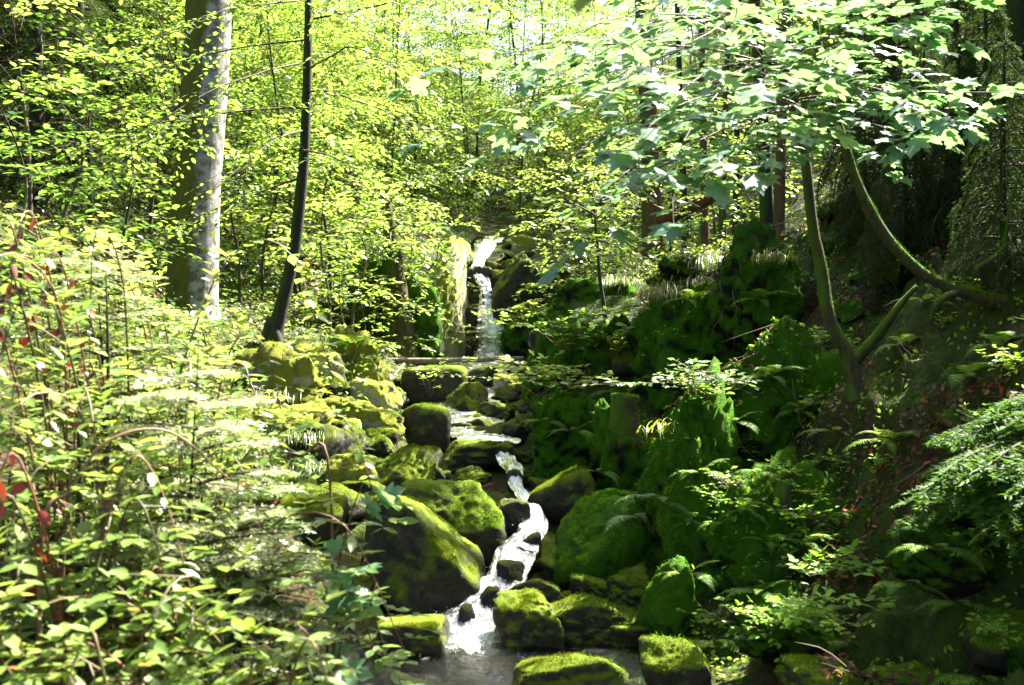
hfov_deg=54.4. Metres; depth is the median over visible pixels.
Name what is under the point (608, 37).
young beech
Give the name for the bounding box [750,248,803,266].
grass tuft
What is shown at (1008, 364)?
wall plant
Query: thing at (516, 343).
boulder
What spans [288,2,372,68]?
young beech
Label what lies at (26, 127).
leafy sapling
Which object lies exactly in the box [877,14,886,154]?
forest tree
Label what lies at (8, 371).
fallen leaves
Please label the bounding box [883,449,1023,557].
fir sapling
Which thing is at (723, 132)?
forest tree
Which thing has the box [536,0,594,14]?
hanging twig
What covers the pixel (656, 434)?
bank rock
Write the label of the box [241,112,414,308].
leafy sapling
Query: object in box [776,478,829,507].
wall plant
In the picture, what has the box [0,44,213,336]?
leafy sapling
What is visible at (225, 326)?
moss carpet
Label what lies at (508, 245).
stone
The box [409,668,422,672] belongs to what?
stone
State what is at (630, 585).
boulder
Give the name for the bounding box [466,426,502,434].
stone
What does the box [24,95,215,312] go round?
leafy sapling
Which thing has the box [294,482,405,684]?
sycamore seedling
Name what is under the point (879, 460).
wall plant
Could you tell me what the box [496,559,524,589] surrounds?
boulder
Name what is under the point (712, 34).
young beech
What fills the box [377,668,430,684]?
stone
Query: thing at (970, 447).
wall plant
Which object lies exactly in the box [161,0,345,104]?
young beech
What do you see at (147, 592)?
red leaved shrub
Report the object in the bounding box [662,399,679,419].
bank rock
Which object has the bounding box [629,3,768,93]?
young beech
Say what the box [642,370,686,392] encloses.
bank rock
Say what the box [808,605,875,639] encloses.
wall plant
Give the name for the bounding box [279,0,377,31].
young beech
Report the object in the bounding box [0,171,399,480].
ground plants
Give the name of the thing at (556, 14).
young beech
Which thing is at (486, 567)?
water drops
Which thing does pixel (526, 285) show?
fern
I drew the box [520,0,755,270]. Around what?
brown beech
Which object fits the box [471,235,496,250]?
stone
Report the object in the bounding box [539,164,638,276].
leafy sapling
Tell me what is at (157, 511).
leafy shrub
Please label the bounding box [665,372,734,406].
wall plant
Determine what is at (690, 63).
young beech
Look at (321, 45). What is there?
young beech
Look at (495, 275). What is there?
stone
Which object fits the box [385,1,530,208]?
young beech
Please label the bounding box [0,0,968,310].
undergrowth
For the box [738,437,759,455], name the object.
wall plant
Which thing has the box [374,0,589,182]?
young beech
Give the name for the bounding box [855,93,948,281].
spruce tree
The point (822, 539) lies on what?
wall plant
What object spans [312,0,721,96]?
sky
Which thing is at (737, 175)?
forest tree
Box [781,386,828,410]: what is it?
wall plant
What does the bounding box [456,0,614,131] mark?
young beech
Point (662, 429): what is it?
grass tuft
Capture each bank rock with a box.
[596,367,618,385]
[641,417,661,433]
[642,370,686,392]
[646,275,682,290]
[652,428,662,438]
[658,253,703,288]
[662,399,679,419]
[725,551,773,590]
[733,580,802,615]
[733,607,834,665]
[770,540,809,581]
[772,602,841,656]
[783,556,813,582]
[808,238,833,258]
[817,201,842,223]
[832,296,867,324]
[849,271,869,287]
[887,519,1001,599]
[898,259,926,287]
[920,485,984,532]
[922,248,944,260]
[940,407,990,448]
[986,184,1023,210]
[1005,647,1023,673]
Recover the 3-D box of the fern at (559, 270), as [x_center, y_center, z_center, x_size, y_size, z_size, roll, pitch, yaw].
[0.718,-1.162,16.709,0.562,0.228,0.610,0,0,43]
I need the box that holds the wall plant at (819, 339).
[813,332,829,344]
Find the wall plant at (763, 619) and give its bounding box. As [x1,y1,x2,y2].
[713,596,804,646]
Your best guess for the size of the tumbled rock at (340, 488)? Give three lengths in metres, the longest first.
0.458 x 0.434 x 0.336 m
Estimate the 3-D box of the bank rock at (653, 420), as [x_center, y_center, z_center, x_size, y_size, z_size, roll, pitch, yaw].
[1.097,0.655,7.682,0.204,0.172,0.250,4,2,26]
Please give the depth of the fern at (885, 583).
3.98 m
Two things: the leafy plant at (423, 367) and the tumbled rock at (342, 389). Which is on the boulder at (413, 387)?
the leafy plant at (423, 367)
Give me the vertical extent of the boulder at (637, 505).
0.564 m
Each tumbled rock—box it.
[284,417,323,449]
[318,376,349,397]
[320,482,365,522]
[331,419,368,451]
[334,564,379,608]
[342,479,385,496]
[365,434,395,458]
[378,408,401,425]
[395,386,408,407]
[450,422,471,440]
[464,465,484,471]
[491,421,515,426]
[511,402,516,409]
[523,468,531,486]
[527,476,547,491]
[530,572,564,591]
[560,590,573,599]
[608,624,648,649]
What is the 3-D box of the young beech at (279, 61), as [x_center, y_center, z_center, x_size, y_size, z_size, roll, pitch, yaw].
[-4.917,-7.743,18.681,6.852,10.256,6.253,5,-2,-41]
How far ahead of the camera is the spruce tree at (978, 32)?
9.79 m
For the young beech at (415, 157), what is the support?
on the ground
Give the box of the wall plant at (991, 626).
[964,611,1023,648]
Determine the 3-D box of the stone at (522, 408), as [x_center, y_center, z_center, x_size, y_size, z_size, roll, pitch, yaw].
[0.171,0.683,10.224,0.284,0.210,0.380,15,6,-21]
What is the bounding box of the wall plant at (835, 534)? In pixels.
[825,528,848,542]
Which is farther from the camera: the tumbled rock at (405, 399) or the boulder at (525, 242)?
the boulder at (525, 242)
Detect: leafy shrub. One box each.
[0,201,160,568]
[0,226,343,568]
[0,228,295,684]
[0,229,225,570]
[0,370,303,684]
[0,421,445,684]
[0,432,147,651]
[0,435,225,684]
[0,509,410,684]
[0,530,239,684]
[0,570,252,684]
[0,571,424,684]
[0,589,360,684]
[25,538,257,684]
[46,315,418,592]
[60,378,201,543]
[70,611,236,684]
[88,521,402,667]
[98,309,267,562]
[117,510,231,631]
[146,562,302,684]
[160,499,261,583]
[191,568,308,673]
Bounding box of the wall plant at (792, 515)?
[751,497,820,535]
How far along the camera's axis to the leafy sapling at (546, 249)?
14.54 m
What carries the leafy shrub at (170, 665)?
on the ground
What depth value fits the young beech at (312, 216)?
16.59 m
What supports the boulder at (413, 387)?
on the ground
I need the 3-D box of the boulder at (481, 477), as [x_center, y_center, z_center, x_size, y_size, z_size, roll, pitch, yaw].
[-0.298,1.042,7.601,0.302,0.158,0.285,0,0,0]
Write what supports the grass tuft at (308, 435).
on the ground
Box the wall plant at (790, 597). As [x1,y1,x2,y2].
[765,592,821,609]
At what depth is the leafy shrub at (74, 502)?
3.78 m
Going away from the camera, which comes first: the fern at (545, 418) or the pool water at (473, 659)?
the pool water at (473, 659)
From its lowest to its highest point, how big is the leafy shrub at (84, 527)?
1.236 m
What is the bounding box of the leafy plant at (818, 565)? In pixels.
[786,538,887,577]
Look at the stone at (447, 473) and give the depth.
8.12 m
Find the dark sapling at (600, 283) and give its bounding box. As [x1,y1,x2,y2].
[534,187,663,322]
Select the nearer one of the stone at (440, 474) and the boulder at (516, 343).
the stone at (440, 474)
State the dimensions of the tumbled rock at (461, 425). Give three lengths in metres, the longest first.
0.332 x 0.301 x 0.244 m
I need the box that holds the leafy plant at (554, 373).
[434,350,636,397]
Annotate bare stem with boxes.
[74,403,82,666]
[101,270,110,670]
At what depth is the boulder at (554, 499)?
6.60 m
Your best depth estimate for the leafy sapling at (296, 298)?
12.65 m
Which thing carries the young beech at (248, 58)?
on the ground
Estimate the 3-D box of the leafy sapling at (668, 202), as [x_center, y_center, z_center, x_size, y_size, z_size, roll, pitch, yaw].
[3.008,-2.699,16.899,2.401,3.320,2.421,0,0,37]
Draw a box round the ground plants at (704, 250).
[582,75,1015,323]
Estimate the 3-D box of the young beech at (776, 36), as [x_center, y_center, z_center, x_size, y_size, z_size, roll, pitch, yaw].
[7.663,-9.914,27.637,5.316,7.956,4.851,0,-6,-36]
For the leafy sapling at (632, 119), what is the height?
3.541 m
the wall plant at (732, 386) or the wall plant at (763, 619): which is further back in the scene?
the wall plant at (732, 386)
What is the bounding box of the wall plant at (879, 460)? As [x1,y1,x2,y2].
[868,453,893,467]
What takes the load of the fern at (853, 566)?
on the ground
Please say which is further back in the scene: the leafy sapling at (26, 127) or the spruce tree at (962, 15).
the spruce tree at (962, 15)
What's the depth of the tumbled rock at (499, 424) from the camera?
9.88 m
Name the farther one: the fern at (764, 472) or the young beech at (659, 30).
the young beech at (659, 30)
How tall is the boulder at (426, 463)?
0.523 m
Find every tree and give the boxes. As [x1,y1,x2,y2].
[0,0,119,181]
[0,0,155,231]
[0,0,179,205]
[0,2,105,114]
[48,0,182,99]
[119,0,231,319]
[335,181,448,357]
[387,0,1023,468]
[611,0,689,253]
[698,0,828,252]
[718,3,834,247]
[732,0,823,238]
[749,0,772,224]
[773,2,787,240]
[784,0,1023,321]
[801,0,956,238]
[824,102,889,266]
[841,0,852,186]
[849,179,901,315]
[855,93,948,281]
[871,20,965,253]
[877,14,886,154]
[900,0,928,111]
[904,27,996,258]
[917,3,1022,248]
[925,0,976,113]
[936,29,1023,322]
[942,0,968,60]
[946,0,958,76]
[952,4,1007,97]
[969,1,1004,98]
[986,76,1023,225]
[1005,0,1023,74]
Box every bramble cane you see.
[37,428,230,684]
[169,441,334,647]
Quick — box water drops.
[362,337,537,654]
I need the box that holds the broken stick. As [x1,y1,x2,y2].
[394,363,404,374]
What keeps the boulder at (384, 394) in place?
on the ground
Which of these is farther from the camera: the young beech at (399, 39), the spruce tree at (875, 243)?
the young beech at (399, 39)
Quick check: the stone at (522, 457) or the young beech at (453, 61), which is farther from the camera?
the young beech at (453, 61)
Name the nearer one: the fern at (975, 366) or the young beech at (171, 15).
the fern at (975, 366)
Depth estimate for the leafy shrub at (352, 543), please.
2.79 m
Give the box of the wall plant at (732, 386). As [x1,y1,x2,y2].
[725,371,772,398]
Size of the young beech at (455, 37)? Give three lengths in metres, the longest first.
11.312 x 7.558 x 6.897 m
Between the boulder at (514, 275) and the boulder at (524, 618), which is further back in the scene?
the boulder at (514, 275)
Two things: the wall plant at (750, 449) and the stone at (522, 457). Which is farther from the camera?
the stone at (522, 457)
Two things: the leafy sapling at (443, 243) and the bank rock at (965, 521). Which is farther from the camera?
the leafy sapling at (443, 243)
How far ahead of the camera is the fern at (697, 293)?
8.11 m
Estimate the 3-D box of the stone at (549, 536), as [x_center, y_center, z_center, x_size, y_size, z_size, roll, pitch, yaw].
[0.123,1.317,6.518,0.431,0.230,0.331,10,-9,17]
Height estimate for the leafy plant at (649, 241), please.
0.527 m
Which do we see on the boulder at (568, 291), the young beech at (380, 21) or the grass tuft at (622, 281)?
the grass tuft at (622, 281)
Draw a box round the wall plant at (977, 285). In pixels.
[961,278,992,291]
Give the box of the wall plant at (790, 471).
[748,456,811,487]
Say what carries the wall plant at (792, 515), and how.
on the boulder at (716, 546)
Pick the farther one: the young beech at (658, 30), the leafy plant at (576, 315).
the young beech at (658, 30)
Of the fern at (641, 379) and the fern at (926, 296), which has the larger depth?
the fern at (641, 379)
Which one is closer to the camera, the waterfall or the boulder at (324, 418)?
the boulder at (324, 418)
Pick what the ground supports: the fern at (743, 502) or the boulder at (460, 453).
the boulder at (460, 453)
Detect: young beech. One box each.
[57,0,316,264]
[66,0,311,135]
[85,0,250,198]
[90,0,350,125]
[94,2,184,83]
[96,0,183,65]
[97,0,438,183]
[102,0,273,48]
[121,0,458,304]
[126,0,346,58]
[155,9,382,256]
[157,0,363,147]
[161,0,324,60]
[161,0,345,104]
[169,0,420,215]
[224,0,440,275]
[225,0,451,228]
[232,0,363,94]
[233,1,399,83]
[239,0,390,157]
[248,3,363,122]
[253,0,520,233]
[278,0,367,94]
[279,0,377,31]
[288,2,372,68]
[291,0,419,146]
[296,2,383,47]
[297,0,500,199]
[300,0,477,162]
[314,27,445,192]
[328,0,507,134]
[333,0,428,55]
[341,24,496,196]
[342,0,508,132]
[344,69,481,209]
[346,3,444,77]
[347,1,468,134]
[368,0,559,218]
[369,0,516,98]
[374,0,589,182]
[375,4,442,58]
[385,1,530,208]
[403,21,490,111]
[405,0,635,197]
[411,0,633,227]
[418,0,506,94]
[423,1,504,88]
[425,0,575,121]
[432,38,513,120]
[435,1,615,168]
[442,23,552,155]
[443,0,667,180]
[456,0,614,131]
[459,1,635,210]
[464,0,539,97]
[511,1,676,156]
[512,1,596,106]
[513,0,619,112]
[516,0,663,133]
[525,1,598,94]
[535,0,665,100]
[541,7,674,216]
[552,86,678,192]
[558,61,660,185]
[574,0,711,126]
[575,1,750,140]
[578,1,722,75]
[583,0,675,112]
[588,37,692,165]
[592,0,769,183]
[602,1,705,86]
[611,2,765,170]
[622,1,768,101]
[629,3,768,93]
[671,0,809,112]
[677,0,843,137]
[681,2,769,61]
[683,0,778,63]
[693,0,803,118]
[712,0,827,81]
[714,0,838,95]
[715,0,902,117]
[715,3,865,108]
[742,0,901,134]
[743,2,878,60]
[780,0,937,62]
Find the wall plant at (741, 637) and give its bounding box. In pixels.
[722,608,772,643]
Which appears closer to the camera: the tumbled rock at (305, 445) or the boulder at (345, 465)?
the boulder at (345, 465)
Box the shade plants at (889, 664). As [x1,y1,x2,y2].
[620,80,1023,684]
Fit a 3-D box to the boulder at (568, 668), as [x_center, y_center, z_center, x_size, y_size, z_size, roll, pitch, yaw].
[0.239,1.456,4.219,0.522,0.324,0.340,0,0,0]
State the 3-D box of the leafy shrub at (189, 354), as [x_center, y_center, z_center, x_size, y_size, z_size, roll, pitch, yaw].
[-1.401,0.538,4.260,0.701,1.348,0.761,0,0,-22]
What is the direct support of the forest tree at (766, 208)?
on the ground
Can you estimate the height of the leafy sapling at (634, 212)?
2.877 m
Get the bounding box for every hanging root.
[712,280,722,334]
[732,290,737,343]
[791,379,802,429]
[901,378,904,393]
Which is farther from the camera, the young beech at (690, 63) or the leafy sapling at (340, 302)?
the young beech at (690, 63)
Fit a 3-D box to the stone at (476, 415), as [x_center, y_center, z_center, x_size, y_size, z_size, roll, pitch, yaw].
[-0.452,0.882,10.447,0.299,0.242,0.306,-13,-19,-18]
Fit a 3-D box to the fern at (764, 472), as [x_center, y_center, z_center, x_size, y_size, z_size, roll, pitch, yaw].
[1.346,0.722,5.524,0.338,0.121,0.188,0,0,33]
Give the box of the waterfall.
[470,236,504,351]
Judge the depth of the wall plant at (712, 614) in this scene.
4.88 m
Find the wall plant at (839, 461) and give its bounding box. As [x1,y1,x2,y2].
[810,448,856,469]
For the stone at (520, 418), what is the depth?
9.91 m
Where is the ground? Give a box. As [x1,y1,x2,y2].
[0,0,1023,684]
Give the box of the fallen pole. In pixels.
[385,356,523,363]
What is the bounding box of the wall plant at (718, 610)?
[698,598,734,620]
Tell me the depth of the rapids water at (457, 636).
5.36 m
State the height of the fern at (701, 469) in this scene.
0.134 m
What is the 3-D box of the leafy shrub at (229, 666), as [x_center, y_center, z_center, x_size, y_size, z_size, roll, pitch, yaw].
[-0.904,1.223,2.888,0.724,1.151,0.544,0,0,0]
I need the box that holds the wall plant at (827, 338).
[799,323,859,352]
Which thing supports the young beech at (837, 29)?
on the ground
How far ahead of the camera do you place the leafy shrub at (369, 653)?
3.26 m
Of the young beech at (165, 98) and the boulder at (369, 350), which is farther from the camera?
the young beech at (165, 98)
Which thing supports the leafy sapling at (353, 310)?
on the ground
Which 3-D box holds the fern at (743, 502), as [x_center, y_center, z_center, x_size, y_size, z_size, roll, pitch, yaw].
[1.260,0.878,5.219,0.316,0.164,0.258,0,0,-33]
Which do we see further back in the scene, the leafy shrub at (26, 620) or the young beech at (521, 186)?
the young beech at (521, 186)
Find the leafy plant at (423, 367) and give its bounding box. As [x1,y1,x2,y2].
[389,353,522,397]
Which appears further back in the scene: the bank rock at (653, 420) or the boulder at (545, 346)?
the boulder at (545, 346)
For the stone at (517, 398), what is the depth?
12.73 m
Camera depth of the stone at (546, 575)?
6.01 m
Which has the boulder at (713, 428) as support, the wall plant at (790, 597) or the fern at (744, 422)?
the fern at (744, 422)
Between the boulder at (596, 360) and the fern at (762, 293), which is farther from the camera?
the boulder at (596, 360)
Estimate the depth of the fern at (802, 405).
5.95 m
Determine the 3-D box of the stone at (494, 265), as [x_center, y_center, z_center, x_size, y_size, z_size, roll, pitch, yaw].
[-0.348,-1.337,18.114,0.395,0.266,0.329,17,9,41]
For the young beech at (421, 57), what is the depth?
30.35 m
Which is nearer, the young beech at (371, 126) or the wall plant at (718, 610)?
the wall plant at (718, 610)
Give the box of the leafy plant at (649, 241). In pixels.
[584,221,697,282]
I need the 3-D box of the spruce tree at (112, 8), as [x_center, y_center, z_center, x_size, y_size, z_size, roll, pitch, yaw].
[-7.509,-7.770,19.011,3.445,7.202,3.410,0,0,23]
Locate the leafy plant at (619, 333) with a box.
[552,318,637,362]
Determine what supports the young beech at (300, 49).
on the ground
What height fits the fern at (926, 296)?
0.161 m
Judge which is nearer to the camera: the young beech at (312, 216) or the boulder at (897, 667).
the boulder at (897, 667)
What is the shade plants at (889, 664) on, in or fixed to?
on the ground
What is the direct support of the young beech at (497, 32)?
on the ground
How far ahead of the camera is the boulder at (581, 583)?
5.44 m
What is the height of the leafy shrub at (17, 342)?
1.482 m
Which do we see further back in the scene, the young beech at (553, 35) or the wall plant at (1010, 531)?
the young beech at (553, 35)
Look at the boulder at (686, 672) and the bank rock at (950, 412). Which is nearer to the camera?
the boulder at (686, 672)
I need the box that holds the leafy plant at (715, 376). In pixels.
[582,357,761,393]
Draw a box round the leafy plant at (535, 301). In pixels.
[470,293,553,335]
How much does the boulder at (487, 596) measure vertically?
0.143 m
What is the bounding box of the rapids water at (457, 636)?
[428,545,536,654]
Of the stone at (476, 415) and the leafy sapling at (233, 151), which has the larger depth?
the leafy sapling at (233, 151)
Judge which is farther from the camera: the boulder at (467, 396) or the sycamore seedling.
the boulder at (467, 396)
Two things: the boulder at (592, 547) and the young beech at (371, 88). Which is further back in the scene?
the young beech at (371, 88)
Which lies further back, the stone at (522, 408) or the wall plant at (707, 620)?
the stone at (522, 408)
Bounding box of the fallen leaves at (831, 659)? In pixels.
[630,77,1023,684]
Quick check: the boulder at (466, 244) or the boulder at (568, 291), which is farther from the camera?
the boulder at (466, 244)
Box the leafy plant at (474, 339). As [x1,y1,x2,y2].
[447,322,500,350]
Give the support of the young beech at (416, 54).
on the ground
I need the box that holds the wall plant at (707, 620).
[676,602,735,639]
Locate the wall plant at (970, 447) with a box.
[947,436,993,462]
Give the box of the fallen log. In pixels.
[656,191,715,224]
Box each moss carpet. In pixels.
[0,312,436,594]
[543,208,1023,684]
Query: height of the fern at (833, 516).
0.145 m
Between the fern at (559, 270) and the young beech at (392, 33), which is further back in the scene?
the young beech at (392, 33)
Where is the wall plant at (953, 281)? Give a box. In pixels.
[935,276,971,299]
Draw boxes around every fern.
[324,334,379,353]
[364,343,404,357]
[416,338,439,345]
[515,417,566,430]
[516,283,546,292]
[540,266,574,279]
[544,421,592,437]
[586,462,620,482]
[589,381,638,398]
[605,513,647,530]
[611,485,707,518]
[627,376,655,392]
[654,560,719,592]
[661,289,713,305]
[667,512,712,529]
[668,459,733,486]
[690,626,743,656]
[697,519,735,532]
[714,580,794,604]
[717,498,770,527]
[731,288,793,306]
[732,411,759,431]
[733,462,787,481]
[741,532,810,558]
[744,365,811,385]
[770,604,856,647]
[775,401,826,421]
[776,530,842,560]
[797,426,848,437]
[810,511,847,531]
[821,561,886,577]
[826,640,860,655]
[842,429,917,454]
[852,602,895,623]
[868,579,952,602]
[873,333,923,354]
[883,294,959,310]
[888,531,986,574]
[915,589,991,614]
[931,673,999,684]
[948,362,996,389]
[964,331,1023,358]
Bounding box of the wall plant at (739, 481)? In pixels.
[701,466,774,500]
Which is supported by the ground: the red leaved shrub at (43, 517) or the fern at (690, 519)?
the red leaved shrub at (43, 517)
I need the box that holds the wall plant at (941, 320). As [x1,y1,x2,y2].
[935,311,956,327]
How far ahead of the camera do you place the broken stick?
13.45 m
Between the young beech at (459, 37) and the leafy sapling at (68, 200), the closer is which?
the leafy sapling at (68, 200)
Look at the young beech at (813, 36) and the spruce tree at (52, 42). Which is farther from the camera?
the young beech at (813, 36)
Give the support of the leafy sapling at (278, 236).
on the ground
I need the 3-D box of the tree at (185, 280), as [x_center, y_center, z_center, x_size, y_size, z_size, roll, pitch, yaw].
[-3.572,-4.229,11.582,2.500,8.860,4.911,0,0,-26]
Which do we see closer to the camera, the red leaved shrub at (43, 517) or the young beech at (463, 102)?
the red leaved shrub at (43, 517)
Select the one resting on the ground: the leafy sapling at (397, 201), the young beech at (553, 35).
the young beech at (553, 35)
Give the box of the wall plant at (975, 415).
[956,403,998,424]
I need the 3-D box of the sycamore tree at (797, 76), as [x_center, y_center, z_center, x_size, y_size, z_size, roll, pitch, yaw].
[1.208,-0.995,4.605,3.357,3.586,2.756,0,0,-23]
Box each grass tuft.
[253,386,300,403]
[273,427,335,449]
[288,459,326,479]
[291,325,310,335]
[602,273,642,286]
[618,278,712,311]
[636,417,687,439]
[670,272,716,290]
[688,251,723,270]
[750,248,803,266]
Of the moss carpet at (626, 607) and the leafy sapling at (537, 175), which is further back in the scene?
the leafy sapling at (537, 175)
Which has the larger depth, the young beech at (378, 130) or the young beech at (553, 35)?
the young beech at (553, 35)
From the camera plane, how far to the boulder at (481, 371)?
12.50 m
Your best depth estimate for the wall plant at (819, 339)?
6.75 m
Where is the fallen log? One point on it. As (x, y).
(703, 202)
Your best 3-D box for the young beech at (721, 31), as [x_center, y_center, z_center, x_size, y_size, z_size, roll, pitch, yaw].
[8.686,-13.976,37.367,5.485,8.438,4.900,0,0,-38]
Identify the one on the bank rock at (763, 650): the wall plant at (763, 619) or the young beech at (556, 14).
the wall plant at (763, 619)
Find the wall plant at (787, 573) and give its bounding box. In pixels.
[758,553,812,591]
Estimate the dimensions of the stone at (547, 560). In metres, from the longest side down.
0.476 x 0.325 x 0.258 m
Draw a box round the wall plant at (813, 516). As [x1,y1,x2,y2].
[781,499,844,531]
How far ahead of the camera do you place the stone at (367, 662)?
4.89 m
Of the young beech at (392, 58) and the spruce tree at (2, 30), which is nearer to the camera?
the spruce tree at (2, 30)
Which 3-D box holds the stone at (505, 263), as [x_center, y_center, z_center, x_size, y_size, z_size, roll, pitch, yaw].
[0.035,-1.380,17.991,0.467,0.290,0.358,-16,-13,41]
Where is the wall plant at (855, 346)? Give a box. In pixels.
[848,338,863,350]
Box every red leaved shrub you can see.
[0,210,122,684]
[0,452,75,684]
[66,360,191,684]
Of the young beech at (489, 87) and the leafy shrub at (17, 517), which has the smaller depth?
the leafy shrub at (17, 517)
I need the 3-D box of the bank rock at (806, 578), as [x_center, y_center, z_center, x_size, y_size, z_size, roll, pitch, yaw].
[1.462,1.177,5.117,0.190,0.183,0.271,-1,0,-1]
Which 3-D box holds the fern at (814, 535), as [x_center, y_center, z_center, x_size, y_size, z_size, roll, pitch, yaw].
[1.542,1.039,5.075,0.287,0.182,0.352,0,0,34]
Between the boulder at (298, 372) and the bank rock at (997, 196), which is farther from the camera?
the boulder at (298, 372)
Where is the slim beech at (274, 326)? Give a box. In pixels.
[13,0,528,347]
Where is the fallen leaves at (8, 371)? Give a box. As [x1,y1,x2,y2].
[0,199,415,641]
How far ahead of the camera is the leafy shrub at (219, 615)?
2.38 m
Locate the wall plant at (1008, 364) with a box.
[978,343,1023,375]
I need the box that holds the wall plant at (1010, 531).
[988,521,1023,543]
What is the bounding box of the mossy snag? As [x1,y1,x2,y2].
[773,480,793,519]
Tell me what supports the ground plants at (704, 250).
on the ground
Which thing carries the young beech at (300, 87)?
on the ground
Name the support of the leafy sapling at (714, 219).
on the ground
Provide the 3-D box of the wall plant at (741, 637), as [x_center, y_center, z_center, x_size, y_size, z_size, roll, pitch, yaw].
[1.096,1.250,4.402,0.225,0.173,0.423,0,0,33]
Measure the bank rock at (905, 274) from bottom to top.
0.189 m
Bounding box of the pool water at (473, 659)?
[289,605,728,684]
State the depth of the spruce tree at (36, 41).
12.31 m
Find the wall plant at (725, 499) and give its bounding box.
[689,484,754,519]
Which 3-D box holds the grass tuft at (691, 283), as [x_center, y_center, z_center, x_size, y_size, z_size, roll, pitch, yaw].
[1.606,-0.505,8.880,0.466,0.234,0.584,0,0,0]
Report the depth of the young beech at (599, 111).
23.19 m
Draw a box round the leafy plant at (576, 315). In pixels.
[492,298,647,352]
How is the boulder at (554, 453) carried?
on the ground
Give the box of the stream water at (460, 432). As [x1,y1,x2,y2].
[430,350,520,443]
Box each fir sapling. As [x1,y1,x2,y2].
[0,255,243,627]
[57,335,338,684]
[149,450,336,684]
[177,538,350,684]
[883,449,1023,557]
[889,394,1023,511]
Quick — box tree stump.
[608,392,643,447]
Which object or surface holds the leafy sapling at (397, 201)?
on the boulder at (431, 325)
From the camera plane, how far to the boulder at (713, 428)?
5.56 m
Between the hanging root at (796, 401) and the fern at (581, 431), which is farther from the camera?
the fern at (581, 431)
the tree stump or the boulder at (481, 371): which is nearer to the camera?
the tree stump
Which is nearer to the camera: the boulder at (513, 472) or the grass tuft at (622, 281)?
the boulder at (513, 472)
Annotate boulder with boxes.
[228,401,334,441]
[232,341,325,403]
[256,471,348,560]
[294,339,346,380]
[315,395,406,441]
[324,453,377,482]
[326,323,394,385]
[335,418,361,428]
[344,258,444,364]
[350,378,402,410]
[360,495,485,638]
[362,426,398,449]
[373,442,442,487]
[375,613,449,673]
[400,402,451,454]
[400,478,509,569]
[401,364,467,405]
[429,239,468,364]
[435,270,455,349]
[439,438,515,473]
[441,235,471,258]
[445,382,488,411]
[454,468,492,485]
[457,603,475,621]
[465,303,483,322]
[467,265,492,291]
[468,366,498,384]
[477,401,514,421]
[480,586,499,610]
[491,254,545,334]
[492,373,524,399]
[492,587,564,657]
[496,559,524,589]
[497,498,530,539]
[500,309,545,370]
[501,422,528,445]
[506,469,522,492]
[509,578,560,602]
[511,236,536,256]
[512,651,628,684]
[519,532,541,564]
[520,314,591,411]
[527,465,596,524]
[528,389,596,479]
[544,276,638,320]
[549,592,637,656]
[553,487,654,590]
[569,572,607,599]
[577,314,629,380]
[586,398,653,491]
[606,561,649,610]
[625,280,742,415]
[627,496,653,560]
[634,356,742,577]
[636,554,697,639]
[638,632,711,684]
[693,443,845,598]
[705,216,804,355]
[720,314,843,468]
[773,651,863,684]
[829,506,873,540]
[862,661,956,684]
[961,606,1023,682]
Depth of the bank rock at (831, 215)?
8.67 m
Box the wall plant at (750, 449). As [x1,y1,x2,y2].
[740,439,772,460]
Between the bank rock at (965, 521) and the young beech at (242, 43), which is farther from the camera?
the young beech at (242, 43)
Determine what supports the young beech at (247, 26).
on the ground
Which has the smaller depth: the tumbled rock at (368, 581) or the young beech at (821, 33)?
the tumbled rock at (368, 581)
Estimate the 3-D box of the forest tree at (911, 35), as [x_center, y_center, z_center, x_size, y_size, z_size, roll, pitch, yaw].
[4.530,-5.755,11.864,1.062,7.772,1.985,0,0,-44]
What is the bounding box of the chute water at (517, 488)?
[493,451,547,552]
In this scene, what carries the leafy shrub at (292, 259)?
on the ground
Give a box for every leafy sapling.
[0,0,157,262]
[0,12,171,252]
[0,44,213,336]
[0,69,164,337]
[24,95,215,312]
[41,48,241,296]
[156,139,326,318]
[219,110,382,308]
[219,116,354,300]
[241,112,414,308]
[261,192,397,355]
[300,179,452,328]
[301,258,392,371]
[306,247,399,349]
[322,195,444,345]
[337,204,470,347]
[349,239,448,354]
[408,202,480,291]
[493,130,628,264]
[498,159,590,259]
[510,209,588,319]
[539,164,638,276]
[553,218,606,278]
[561,96,679,240]
[578,76,717,233]
[583,127,698,270]
[595,97,742,241]
[599,116,718,272]
[627,119,755,248]
[664,76,817,246]
[672,133,758,253]
[672,192,730,254]
[698,83,810,196]
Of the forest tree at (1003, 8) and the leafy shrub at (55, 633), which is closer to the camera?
the leafy shrub at (55, 633)
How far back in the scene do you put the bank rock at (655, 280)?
9.00 m
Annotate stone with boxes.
[308,424,351,459]
[351,612,380,637]
[357,636,408,675]
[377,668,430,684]
[391,375,401,387]
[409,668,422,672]
[435,468,446,479]
[443,470,451,479]
[465,413,481,416]
[466,259,474,267]
[466,418,494,425]
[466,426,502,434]
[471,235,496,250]
[484,260,501,269]
[485,656,526,684]
[486,491,506,500]
[491,271,499,287]
[500,252,514,259]
[501,259,511,269]
[504,491,516,498]
[505,234,527,243]
[505,241,511,248]
[508,360,525,373]
[508,395,520,401]
[508,529,554,553]
[514,448,531,463]
[515,414,525,424]
[516,400,527,413]
[524,409,531,432]
[528,330,538,348]
[531,542,557,574]
[540,570,553,581]
[556,301,567,310]
[611,350,634,376]
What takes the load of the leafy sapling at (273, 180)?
on the ground
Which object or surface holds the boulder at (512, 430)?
on the ground
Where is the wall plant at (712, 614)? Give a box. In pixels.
[685,598,737,629]
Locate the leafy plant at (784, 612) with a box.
[760,584,898,631]
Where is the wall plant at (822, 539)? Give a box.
[819,535,868,560]

